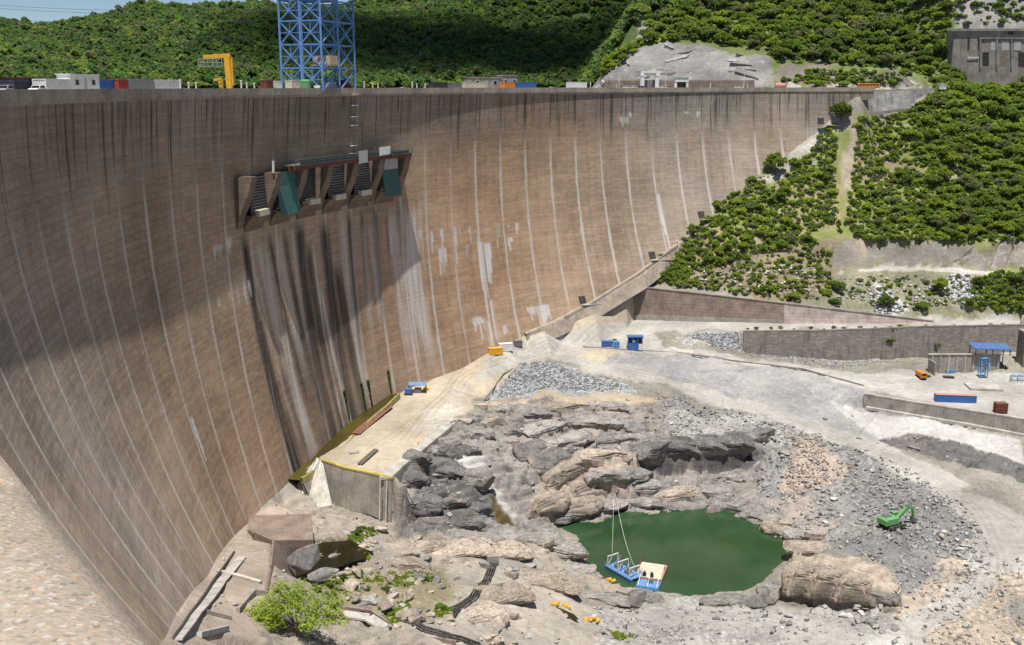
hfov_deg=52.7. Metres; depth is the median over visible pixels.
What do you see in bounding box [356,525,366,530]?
shrub
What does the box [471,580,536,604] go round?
rock outcrop
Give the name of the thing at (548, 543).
rock slab
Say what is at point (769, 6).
bushy tree
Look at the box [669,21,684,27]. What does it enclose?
bushy tree
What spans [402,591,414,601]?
rock slab
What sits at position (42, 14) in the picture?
sky
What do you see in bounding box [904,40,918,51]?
bushy tree
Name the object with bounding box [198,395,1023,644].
tan rubble
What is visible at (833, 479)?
boulder
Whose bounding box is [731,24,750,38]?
bushy tree
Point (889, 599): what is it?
rock outcrop
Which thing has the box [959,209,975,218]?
bushy tree
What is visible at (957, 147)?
bushy tree
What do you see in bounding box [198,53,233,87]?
jib crane
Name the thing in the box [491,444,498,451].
rock slab
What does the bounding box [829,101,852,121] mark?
dark tree
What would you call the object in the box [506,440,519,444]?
rock slab
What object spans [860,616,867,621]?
boulder
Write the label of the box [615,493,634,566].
mooring rope
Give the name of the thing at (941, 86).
kiosk
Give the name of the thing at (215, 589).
ledge walkway
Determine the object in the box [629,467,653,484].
rock outcrop
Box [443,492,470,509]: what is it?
rock outcrop
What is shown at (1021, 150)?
bushy tree
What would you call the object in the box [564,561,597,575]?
rock outcrop
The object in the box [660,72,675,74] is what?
rock slab
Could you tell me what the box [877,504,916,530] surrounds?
excavator
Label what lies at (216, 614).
ledge wall
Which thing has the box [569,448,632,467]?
rock outcrop
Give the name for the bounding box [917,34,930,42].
bushy tree
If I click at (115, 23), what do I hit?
power line
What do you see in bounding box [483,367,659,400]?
road kerb
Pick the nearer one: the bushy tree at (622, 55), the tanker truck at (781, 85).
the tanker truck at (781, 85)
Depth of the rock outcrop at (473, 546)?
273.12 m
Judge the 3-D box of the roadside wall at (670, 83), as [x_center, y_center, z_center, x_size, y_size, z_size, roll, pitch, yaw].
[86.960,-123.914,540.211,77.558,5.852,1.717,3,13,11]
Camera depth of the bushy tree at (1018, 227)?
446.02 m
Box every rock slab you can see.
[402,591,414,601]
[409,535,422,542]
[432,473,440,478]
[433,478,449,483]
[443,614,454,621]
[453,443,461,447]
[459,418,472,424]
[479,497,487,501]
[479,561,491,569]
[482,635,492,643]
[487,538,493,545]
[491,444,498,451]
[503,571,518,579]
[504,565,519,571]
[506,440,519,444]
[510,613,521,619]
[542,538,554,550]
[569,448,577,453]
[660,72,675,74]
[664,43,673,49]
[664,54,689,62]
[677,49,694,53]
[724,59,738,61]
[729,61,751,66]
[735,67,758,79]
[777,519,793,526]
[803,532,825,540]
[886,583,901,594]
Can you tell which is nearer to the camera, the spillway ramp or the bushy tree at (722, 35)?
the spillway ramp
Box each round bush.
[757,284,772,291]
[786,291,802,300]
[812,80,827,85]
[827,280,846,291]
[828,298,841,303]
[835,80,849,86]
[876,295,895,306]
[913,301,929,310]
[931,277,948,290]
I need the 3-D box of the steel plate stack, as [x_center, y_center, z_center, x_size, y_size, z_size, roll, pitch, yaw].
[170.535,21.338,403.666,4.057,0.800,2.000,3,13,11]
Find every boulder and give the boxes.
[287,543,320,571]
[307,567,335,581]
[337,585,345,590]
[343,578,357,591]
[351,566,361,577]
[351,596,359,602]
[358,543,372,550]
[358,602,367,606]
[359,606,371,611]
[361,595,377,604]
[369,539,378,543]
[375,526,388,531]
[376,597,382,604]
[376,599,392,610]
[386,574,394,581]
[387,588,394,593]
[387,592,398,598]
[388,598,394,604]
[392,623,400,628]
[395,609,413,617]
[401,551,413,555]
[401,607,426,618]
[406,578,414,581]
[408,615,422,622]
[413,581,421,584]
[414,573,424,578]
[416,613,425,621]
[424,555,431,560]
[427,612,434,616]
[433,576,440,583]
[434,619,442,623]
[488,633,497,636]
[493,627,501,633]
[493,638,499,644]
[627,590,645,607]
[743,588,770,607]
[780,450,789,454]
[831,477,838,481]
[839,612,852,617]
[853,603,862,606]
[854,617,861,623]
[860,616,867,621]
[865,617,878,626]
[869,609,878,619]
[872,622,879,627]
[891,623,899,630]
[907,444,919,449]
[938,553,948,558]
[954,547,966,550]
[960,542,971,546]
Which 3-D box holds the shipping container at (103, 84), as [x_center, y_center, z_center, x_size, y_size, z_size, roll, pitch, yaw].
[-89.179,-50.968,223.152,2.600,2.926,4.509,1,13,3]
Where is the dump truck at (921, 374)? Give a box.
[915,370,927,379]
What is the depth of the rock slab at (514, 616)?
238.17 m
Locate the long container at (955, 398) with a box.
[934,393,976,402]
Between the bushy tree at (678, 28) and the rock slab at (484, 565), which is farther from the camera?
the bushy tree at (678, 28)
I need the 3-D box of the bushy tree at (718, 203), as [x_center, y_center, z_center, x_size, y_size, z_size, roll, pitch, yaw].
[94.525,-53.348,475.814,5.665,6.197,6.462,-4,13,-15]
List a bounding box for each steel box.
[260,80,273,87]
[273,81,281,87]
[285,80,299,87]
[324,82,335,87]
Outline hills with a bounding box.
[127,0,632,87]
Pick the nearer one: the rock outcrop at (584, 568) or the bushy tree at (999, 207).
the rock outcrop at (584, 568)
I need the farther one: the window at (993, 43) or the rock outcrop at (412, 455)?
the window at (993, 43)
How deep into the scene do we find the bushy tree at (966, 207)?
462.27 m
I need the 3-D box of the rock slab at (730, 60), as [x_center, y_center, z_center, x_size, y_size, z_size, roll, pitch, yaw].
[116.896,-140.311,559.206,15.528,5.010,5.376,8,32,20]
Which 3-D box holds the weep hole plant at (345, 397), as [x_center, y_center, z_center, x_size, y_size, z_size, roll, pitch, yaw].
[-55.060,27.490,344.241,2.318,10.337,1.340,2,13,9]
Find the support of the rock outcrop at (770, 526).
on the quarry ground
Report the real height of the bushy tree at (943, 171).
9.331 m
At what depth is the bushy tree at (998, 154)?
485.76 m
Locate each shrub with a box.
[325,580,333,585]
[338,573,347,578]
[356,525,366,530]
[381,586,390,590]
[435,603,446,608]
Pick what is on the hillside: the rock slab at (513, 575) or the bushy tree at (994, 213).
the bushy tree at (994, 213)
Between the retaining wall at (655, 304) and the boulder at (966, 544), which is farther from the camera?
the retaining wall at (655, 304)
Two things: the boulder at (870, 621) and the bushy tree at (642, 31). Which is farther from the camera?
the bushy tree at (642, 31)
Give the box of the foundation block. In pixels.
[247,514,313,555]
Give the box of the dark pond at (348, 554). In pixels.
[295,540,368,580]
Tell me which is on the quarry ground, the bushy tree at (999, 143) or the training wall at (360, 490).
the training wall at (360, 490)
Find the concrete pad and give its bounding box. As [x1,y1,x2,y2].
[964,382,1003,390]
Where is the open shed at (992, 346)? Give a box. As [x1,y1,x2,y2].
[968,342,1012,365]
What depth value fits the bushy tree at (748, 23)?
577.70 m
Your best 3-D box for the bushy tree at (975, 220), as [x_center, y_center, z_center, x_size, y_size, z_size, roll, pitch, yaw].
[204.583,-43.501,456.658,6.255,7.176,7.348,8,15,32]
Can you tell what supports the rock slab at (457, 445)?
on the quarry ground
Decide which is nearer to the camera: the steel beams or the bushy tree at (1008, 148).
the steel beams
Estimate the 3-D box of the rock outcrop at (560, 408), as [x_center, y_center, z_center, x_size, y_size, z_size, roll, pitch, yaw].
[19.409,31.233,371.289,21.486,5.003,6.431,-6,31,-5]
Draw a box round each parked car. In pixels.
[0,85,14,89]
[28,85,45,88]
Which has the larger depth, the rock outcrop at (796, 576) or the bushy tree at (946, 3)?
the bushy tree at (946, 3)
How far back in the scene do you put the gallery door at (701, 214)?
472.91 m
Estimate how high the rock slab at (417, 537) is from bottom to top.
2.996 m
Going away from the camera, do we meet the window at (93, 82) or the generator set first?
the window at (93, 82)
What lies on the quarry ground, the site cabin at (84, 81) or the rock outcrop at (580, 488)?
the rock outcrop at (580, 488)
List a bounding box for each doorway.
[982,52,988,65]
[1000,52,1006,65]
[1018,52,1023,65]
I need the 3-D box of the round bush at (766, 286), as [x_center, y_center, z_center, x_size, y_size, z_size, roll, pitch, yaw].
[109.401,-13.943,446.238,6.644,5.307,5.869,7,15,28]
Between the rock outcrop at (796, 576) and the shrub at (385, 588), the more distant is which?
the rock outcrop at (796, 576)
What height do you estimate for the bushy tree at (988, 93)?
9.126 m
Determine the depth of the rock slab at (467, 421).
343.26 m
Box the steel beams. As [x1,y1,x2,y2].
[352,406,392,435]
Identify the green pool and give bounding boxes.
[557,507,787,595]
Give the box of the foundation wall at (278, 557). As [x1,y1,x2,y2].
[265,539,295,590]
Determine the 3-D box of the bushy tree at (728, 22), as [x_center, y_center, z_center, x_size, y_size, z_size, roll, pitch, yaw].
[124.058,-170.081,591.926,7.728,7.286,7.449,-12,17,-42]
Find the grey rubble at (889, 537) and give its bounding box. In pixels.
[591,395,1022,644]
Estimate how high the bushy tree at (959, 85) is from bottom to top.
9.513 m
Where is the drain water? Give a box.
[288,394,395,479]
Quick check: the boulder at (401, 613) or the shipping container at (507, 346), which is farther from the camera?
the shipping container at (507, 346)
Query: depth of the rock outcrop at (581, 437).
347.09 m
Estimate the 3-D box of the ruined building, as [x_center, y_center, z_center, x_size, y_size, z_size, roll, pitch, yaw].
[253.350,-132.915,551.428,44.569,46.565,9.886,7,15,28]
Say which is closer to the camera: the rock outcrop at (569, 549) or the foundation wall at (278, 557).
the foundation wall at (278, 557)
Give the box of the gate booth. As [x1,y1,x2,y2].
[673,76,689,86]
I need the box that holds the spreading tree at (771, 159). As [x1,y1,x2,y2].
[763,152,787,174]
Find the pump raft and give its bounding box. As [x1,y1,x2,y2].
[605,553,642,582]
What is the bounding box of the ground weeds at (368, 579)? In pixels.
[311,529,636,640]
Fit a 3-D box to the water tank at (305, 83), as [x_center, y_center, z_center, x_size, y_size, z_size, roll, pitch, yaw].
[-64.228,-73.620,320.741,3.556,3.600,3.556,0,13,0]
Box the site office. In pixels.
[626,335,643,349]
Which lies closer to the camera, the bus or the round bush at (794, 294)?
the round bush at (794, 294)
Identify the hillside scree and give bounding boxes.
[694,263,979,313]
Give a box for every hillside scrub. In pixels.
[604,0,1023,311]
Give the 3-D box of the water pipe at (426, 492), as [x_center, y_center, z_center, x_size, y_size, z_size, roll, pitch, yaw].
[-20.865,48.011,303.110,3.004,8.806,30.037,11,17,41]
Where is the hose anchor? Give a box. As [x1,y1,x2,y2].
[486,553,498,563]
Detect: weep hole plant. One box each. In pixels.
[343,390,349,419]
[360,383,366,410]
[366,380,372,406]
[387,370,392,393]
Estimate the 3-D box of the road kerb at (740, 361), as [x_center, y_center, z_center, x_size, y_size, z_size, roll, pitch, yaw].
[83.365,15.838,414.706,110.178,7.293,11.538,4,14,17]
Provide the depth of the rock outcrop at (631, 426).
363.29 m
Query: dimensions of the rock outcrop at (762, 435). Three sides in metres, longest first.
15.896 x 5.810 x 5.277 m
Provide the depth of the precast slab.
314.89 m
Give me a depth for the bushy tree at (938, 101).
512.79 m
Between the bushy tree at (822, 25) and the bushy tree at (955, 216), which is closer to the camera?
the bushy tree at (955, 216)
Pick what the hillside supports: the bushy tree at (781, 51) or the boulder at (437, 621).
the bushy tree at (781, 51)
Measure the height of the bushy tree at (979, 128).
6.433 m
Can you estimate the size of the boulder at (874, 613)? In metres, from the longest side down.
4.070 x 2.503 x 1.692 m
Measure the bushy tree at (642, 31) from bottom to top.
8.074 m
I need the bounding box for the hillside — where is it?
[536,0,1023,305]
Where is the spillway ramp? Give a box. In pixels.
[297,458,331,507]
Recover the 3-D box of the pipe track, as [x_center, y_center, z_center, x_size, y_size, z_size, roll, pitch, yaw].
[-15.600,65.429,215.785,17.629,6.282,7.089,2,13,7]
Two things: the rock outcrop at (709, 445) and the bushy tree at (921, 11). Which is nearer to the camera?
the rock outcrop at (709, 445)
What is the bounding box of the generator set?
[513,340,521,346]
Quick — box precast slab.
[349,450,358,454]
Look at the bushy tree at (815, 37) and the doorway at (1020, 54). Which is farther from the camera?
the bushy tree at (815, 37)
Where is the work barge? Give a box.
[637,558,667,582]
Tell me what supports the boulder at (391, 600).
on the quarry ground
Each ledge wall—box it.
[204,609,231,619]
[216,569,261,583]
[236,588,268,612]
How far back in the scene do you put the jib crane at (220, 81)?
283.67 m
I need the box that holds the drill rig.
[404,382,426,394]
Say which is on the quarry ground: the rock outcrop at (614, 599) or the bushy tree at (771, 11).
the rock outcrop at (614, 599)
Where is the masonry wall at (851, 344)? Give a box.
[743,324,1023,360]
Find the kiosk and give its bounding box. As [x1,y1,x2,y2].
[938,84,945,88]
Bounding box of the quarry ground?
[160,231,1023,644]
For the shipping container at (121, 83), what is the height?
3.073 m
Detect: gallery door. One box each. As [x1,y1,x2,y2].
[578,296,585,302]
[648,251,655,257]
[698,211,704,217]
[817,118,823,123]
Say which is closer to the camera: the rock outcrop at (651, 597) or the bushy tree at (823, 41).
the rock outcrop at (651, 597)
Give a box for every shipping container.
[0,77,28,80]
[0,80,29,88]
[29,77,44,87]
[32,79,70,88]
[99,79,109,88]
[107,79,128,88]
[109,80,114,88]
[128,79,154,88]
[154,80,179,88]
[428,82,446,87]
[447,83,461,87]
[460,82,484,87]
[488,347,502,354]
[498,342,512,350]
[500,82,514,87]
[515,82,524,87]
[525,82,535,87]
[566,82,586,87]
[601,340,612,346]
[613,340,619,347]
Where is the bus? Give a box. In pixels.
[857,83,879,88]
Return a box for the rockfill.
[491,331,908,398]
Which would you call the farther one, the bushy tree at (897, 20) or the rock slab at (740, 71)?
the bushy tree at (897, 20)
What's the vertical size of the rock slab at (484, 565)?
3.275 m
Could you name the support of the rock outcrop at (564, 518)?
on the quarry ground
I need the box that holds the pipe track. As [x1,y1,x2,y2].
[399,617,481,644]
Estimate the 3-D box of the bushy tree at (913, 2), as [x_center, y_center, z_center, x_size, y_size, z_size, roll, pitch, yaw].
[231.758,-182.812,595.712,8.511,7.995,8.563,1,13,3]
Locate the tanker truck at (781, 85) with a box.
[774,83,790,86]
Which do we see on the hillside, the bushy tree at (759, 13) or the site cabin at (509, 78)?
the bushy tree at (759, 13)
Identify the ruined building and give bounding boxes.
[945,29,1023,86]
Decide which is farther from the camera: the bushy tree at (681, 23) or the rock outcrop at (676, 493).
the bushy tree at (681, 23)
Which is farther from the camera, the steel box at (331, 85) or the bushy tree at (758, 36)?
the bushy tree at (758, 36)
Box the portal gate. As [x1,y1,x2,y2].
[640,71,659,86]
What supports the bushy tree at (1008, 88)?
on the hillside
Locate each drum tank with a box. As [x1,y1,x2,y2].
[1009,374,1016,382]
[1017,374,1023,382]
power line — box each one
[0,8,274,13]
[2,5,284,10]
[7,18,283,23]
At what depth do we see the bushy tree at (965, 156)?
485.38 m
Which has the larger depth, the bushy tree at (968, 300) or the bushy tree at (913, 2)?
the bushy tree at (913, 2)
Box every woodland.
[0,0,660,87]
[0,16,32,28]
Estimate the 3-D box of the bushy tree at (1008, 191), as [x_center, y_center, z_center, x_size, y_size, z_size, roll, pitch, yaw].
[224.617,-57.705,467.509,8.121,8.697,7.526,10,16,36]
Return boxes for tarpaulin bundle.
[551,601,559,605]
[562,603,570,608]
[583,616,599,621]
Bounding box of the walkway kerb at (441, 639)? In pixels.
[345,606,455,644]
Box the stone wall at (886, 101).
[866,88,935,115]
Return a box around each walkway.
[175,556,245,640]
[342,610,448,644]
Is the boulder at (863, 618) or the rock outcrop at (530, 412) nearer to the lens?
the boulder at (863, 618)
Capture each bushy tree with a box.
[598,67,610,74]
[602,56,612,68]
[617,53,626,60]
[619,47,626,52]
[624,42,637,49]
[639,29,646,34]
[641,19,660,27]
[643,12,661,21]
[643,28,657,40]
[646,27,658,30]
[658,22,668,30]
[669,10,685,17]
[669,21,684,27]
[673,17,683,22]
[675,25,688,30]
[678,0,691,14]
[679,23,699,36]
[682,19,693,23]
[686,7,698,15]
[686,223,697,231]
[689,0,700,6]
[694,9,712,17]
[697,27,710,38]
[698,20,710,26]
[699,17,712,23]
[702,255,714,264]
[709,16,727,27]
[709,26,721,39]
[711,0,726,11]
[712,200,723,209]
[714,31,732,44]
[714,246,726,253]
[723,20,735,24]
[723,240,732,249]
[727,1,740,6]
[730,4,748,11]
[731,10,747,19]
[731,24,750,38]
[734,242,748,249]
[738,16,755,23]
[740,21,755,35]
[745,38,759,48]
[748,32,764,46]
[752,9,766,19]
[752,25,766,32]
[754,203,764,208]
[754,227,768,236]
[755,31,767,37]
[762,7,778,18]
[762,19,774,24]
[764,4,784,11]
[765,37,782,45]
[770,41,790,49]
[772,13,789,19]
[772,45,792,59]
[774,21,794,33]
[774,239,788,249]
[775,17,792,23]
[775,189,786,202]
[776,32,791,38]
[778,184,791,190]
[780,0,798,8]
[781,6,796,14]
[783,39,801,51]
[785,14,800,20]
[787,52,800,58]
[788,20,801,25]
[788,157,802,166]
[793,25,808,32]
[799,234,812,240]
[801,47,819,59]
[807,34,822,40]
[814,1,829,7]
[814,27,833,38]
[815,22,829,29]
[817,5,831,13]
[817,44,832,61]
[818,38,830,45]
[819,16,839,24]
[819,172,833,183]
[823,165,836,174]
[826,37,843,48]
[828,14,842,19]
[833,0,846,5]
[834,6,851,20]
[838,28,854,43]
[844,0,858,8]
[845,53,859,63]
[851,23,866,29]
[852,9,867,15]
[852,29,864,38]
[855,20,869,29]
[858,44,878,54]
[861,30,872,37]
[862,35,878,45]
[868,18,880,31]
[868,189,879,196]
[870,3,884,12]
[870,217,883,224]
[873,30,885,37]
[874,13,888,20]
[874,46,891,54]
[875,18,895,31]
[875,52,894,66]
[876,33,889,43]
[876,208,889,213]
[879,43,894,52]
[884,0,896,12]
[888,36,897,44]
[891,16,903,31]
[897,34,912,41]
[898,27,915,34]
[898,174,913,182]
[899,58,915,64]
[901,129,913,136]
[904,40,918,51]
[907,0,921,8]
[909,33,917,38]
[913,206,926,214]
[914,9,929,16]
[914,55,931,63]
[915,104,927,111]
[916,47,935,55]
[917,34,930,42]
[920,64,935,71]
[921,115,934,124]
[923,128,939,141]
[923,174,943,184]
[923,214,937,219]
[927,197,943,206]
[929,98,944,107]
[929,217,948,226]
[931,12,944,18]
[932,41,948,57]
[933,166,953,180]
[936,149,952,156]
[938,0,956,10]
[941,151,962,166]
[945,100,958,107]
[945,107,964,117]
[945,229,960,235]
[947,124,959,135]
[949,212,963,220]
[950,144,964,151]
[953,81,969,91]
[955,122,970,131]
[957,175,973,185]
[958,153,969,162]
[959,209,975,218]
[961,298,975,303]
[962,205,973,211]
[964,85,978,96]
[964,197,981,208]
[965,180,981,191]
[965,224,983,236]
[966,156,985,169]
[967,133,980,139]
[968,126,983,131]
[969,216,982,225]
[970,276,986,285]
[971,189,987,196]
[972,130,988,137]
[978,87,994,93]
[978,133,998,146]
[978,194,992,204]
[979,89,998,99]
[980,217,992,227]
[981,81,999,86]
[981,152,995,159]
[982,101,1004,116]
[982,123,993,130]
[984,84,1001,90]
[984,197,1005,205]
[984,209,1004,220]
[986,220,1005,227]
[989,204,1003,209]
[990,152,1003,158]
[990,160,1008,168]
[991,125,1006,134]
[993,92,1009,104]
[994,140,1011,149]
[999,186,1017,195]
[999,210,1010,216]
[1000,85,1016,92]
[1002,109,1020,120]
[1002,122,1018,132]
[1002,145,1018,156]
[1002,201,1013,207]
[1002,224,1014,235]
[1003,106,1016,110]
[1003,162,1016,168]
[1006,212,1019,218]
[1007,175,1020,183]
[1009,96,1023,103]
[1010,274,1023,281]
[1011,102,1023,108]
[1012,185,1023,195]
[1012,216,1023,222]
[1013,222,1023,232]
[1014,193,1023,203]
[1017,91,1023,97]
[1018,145,1023,153]
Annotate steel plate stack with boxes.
[943,375,953,378]
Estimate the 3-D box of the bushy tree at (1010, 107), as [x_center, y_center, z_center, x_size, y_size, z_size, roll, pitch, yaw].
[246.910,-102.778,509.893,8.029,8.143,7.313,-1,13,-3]
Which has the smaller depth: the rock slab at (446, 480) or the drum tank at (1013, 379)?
the rock slab at (446, 480)
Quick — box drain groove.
[172,551,234,639]
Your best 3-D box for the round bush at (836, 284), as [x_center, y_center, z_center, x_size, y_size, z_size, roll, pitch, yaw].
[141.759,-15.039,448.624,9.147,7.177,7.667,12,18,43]
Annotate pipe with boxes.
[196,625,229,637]
[406,484,472,504]
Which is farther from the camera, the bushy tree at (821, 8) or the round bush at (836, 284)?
the bushy tree at (821, 8)
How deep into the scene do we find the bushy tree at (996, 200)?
461.19 m
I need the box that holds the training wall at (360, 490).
[321,417,460,522]
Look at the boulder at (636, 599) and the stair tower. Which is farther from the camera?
the stair tower
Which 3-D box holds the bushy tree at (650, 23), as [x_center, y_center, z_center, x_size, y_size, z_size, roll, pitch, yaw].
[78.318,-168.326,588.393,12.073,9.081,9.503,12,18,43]
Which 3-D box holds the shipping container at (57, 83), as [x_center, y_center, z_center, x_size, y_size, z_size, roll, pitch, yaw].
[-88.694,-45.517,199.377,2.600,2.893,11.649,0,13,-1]
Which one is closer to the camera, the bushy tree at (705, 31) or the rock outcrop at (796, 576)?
the rock outcrop at (796, 576)
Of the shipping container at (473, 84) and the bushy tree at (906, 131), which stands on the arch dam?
the shipping container at (473, 84)
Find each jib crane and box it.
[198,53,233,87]
[213,77,223,87]
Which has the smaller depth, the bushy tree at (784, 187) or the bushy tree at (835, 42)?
the bushy tree at (784, 187)
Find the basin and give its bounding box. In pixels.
[474,401,487,408]
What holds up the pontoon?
on the green pool
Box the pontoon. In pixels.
[636,574,660,590]
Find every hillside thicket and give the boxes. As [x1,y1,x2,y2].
[596,0,1023,311]
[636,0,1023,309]
[659,0,1023,304]
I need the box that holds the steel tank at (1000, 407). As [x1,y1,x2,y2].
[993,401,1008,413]
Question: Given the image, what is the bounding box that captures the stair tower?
[977,356,989,377]
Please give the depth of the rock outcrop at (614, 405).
377.20 m
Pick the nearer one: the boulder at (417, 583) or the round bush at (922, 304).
the boulder at (417, 583)
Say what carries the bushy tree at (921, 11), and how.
on the hillside
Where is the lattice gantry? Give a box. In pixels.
[277,0,356,91]
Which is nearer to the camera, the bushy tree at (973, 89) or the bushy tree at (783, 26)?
the bushy tree at (973, 89)
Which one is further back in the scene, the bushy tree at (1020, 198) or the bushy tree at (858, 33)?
the bushy tree at (858, 33)
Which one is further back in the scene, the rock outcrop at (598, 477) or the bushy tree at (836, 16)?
the bushy tree at (836, 16)
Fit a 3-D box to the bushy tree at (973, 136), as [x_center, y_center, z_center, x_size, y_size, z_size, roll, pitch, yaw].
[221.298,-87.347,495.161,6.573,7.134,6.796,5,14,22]
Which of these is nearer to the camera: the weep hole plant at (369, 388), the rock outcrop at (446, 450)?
the rock outcrop at (446, 450)
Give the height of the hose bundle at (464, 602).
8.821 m
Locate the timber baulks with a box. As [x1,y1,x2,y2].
[358,449,378,465]
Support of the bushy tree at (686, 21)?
on the hillside
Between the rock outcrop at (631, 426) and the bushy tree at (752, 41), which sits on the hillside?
the bushy tree at (752, 41)
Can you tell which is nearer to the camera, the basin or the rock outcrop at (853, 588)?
the rock outcrop at (853, 588)
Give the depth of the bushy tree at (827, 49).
551.91 m
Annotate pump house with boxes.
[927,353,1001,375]
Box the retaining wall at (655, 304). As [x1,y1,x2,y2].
[633,287,933,324]
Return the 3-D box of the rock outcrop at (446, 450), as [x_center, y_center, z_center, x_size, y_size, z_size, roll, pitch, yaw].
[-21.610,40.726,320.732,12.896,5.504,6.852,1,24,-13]
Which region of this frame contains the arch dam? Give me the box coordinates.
[0,87,874,644]
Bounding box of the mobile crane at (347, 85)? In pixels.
[336,63,352,87]
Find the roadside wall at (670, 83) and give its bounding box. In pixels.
[604,80,754,87]
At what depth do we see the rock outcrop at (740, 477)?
351.38 m
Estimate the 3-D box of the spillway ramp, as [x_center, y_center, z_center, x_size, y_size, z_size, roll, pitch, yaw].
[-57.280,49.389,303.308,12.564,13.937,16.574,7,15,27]
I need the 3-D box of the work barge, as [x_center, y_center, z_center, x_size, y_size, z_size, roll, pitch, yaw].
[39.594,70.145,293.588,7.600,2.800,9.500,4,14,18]
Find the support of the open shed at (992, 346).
on the quarry ground
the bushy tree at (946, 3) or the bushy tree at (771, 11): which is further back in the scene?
the bushy tree at (771, 11)
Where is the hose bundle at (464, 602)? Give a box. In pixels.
[447,562,496,616]
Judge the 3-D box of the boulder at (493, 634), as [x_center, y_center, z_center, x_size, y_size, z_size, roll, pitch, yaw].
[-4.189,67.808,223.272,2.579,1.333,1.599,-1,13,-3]
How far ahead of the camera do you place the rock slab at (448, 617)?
225.18 m
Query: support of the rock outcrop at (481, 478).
on the quarry ground
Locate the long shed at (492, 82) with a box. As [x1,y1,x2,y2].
[463,77,501,87]
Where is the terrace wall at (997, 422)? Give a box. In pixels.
[863,393,1023,436]
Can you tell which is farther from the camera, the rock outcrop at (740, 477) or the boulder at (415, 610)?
the rock outcrop at (740, 477)
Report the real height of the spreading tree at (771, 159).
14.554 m
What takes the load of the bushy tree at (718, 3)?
on the hillside
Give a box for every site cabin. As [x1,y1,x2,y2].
[55,74,99,88]
[495,75,517,81]
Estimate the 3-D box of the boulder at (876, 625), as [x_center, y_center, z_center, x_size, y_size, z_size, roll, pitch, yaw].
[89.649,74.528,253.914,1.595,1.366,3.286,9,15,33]
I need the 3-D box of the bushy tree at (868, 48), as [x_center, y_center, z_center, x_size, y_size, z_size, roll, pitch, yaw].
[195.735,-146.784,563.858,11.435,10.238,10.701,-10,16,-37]
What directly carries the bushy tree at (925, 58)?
on the hillside
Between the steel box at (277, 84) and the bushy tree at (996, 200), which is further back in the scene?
the bushy tree at (996, 200)
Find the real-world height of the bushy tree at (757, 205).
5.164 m
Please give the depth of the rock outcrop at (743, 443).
354.74 m
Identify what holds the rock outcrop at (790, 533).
on the quarry ground
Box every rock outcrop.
[389,555,431,572]
[401,468,431,487]
[402,448,431,464]
[405,540,444,553]
[409,492,442,516]
[415,516,448,529]
[426,443,462,459]
[430,536,494,557]
[435,461,466,479]
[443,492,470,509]
[447,515,486,530]
[459,444,481,456]
[460,466,495,491]
[462,600,510,628]
[467,428,495,439]
[469,501,493,517]
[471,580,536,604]
[480,416,506,427]
[489,403,517,412]
[492,539,535,560]
[499,422,523,436]
[511,405,552,419]
[512,438,547,461]
[513,529,564,546]
[517,566,581,594]
[522,419,567,437]
[526,446,572,474]
[526,489,570,519]
[535,480,569,490]
[540,459,588,489]
[545,403,595,415]
[545,428,594,448]
[552,513,588,524]
[552,538,588,560]
[557,494,603,516]
[559,480,608,497]
[561,412,623,431]
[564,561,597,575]
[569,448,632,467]
[583,465,635,485]
[583,592,630,606]
[587,401,628,410]
[588,431,630,445]
[601,498,628,513]
[618,418,649,432]
[622,497,663,509]
[624,431,658,441]
[627,589,664,603]
[628,438,671,466]
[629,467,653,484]
[632,478,667,496]
[650,485,706,502]
[655,502,685,510]
[667,435,700,460]
[688,434,728,456]
[699,482,737,498]
[699,593,752,606]
[707,495,765,512]
[714,470,746,482]
[718,432,755,456]
[738,511,783,521]
[739,427,775,442]
[755,580,780,604]
[760,519,792,535]
[781,560,816,597]
[782,528,812,539]
[782,540,831,556]
[803,563,844,600]
[829,569,875,607]
[870,592,901,606]
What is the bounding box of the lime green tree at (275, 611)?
[243,578,351,636]
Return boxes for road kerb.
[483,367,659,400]
[583,346,863,385]
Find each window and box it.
[91,79,95,85]
[991,41,995,49]
[1002,41,1008,49]
[1014,41,1020,49]
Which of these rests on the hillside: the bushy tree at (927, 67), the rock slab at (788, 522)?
the bushy tree at (927, 67)
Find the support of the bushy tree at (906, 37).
on the hillside
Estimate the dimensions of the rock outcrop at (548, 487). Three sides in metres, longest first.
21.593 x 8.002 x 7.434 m
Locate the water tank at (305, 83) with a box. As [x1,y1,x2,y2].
[300,79,310,87]
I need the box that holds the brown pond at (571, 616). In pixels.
[558,608,578,619]
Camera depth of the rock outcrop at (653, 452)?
347.15 m
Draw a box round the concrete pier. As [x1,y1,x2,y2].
[1015,329,1023,366]
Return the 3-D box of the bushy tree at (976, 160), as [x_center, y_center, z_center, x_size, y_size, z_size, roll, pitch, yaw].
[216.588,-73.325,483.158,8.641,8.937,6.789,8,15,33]

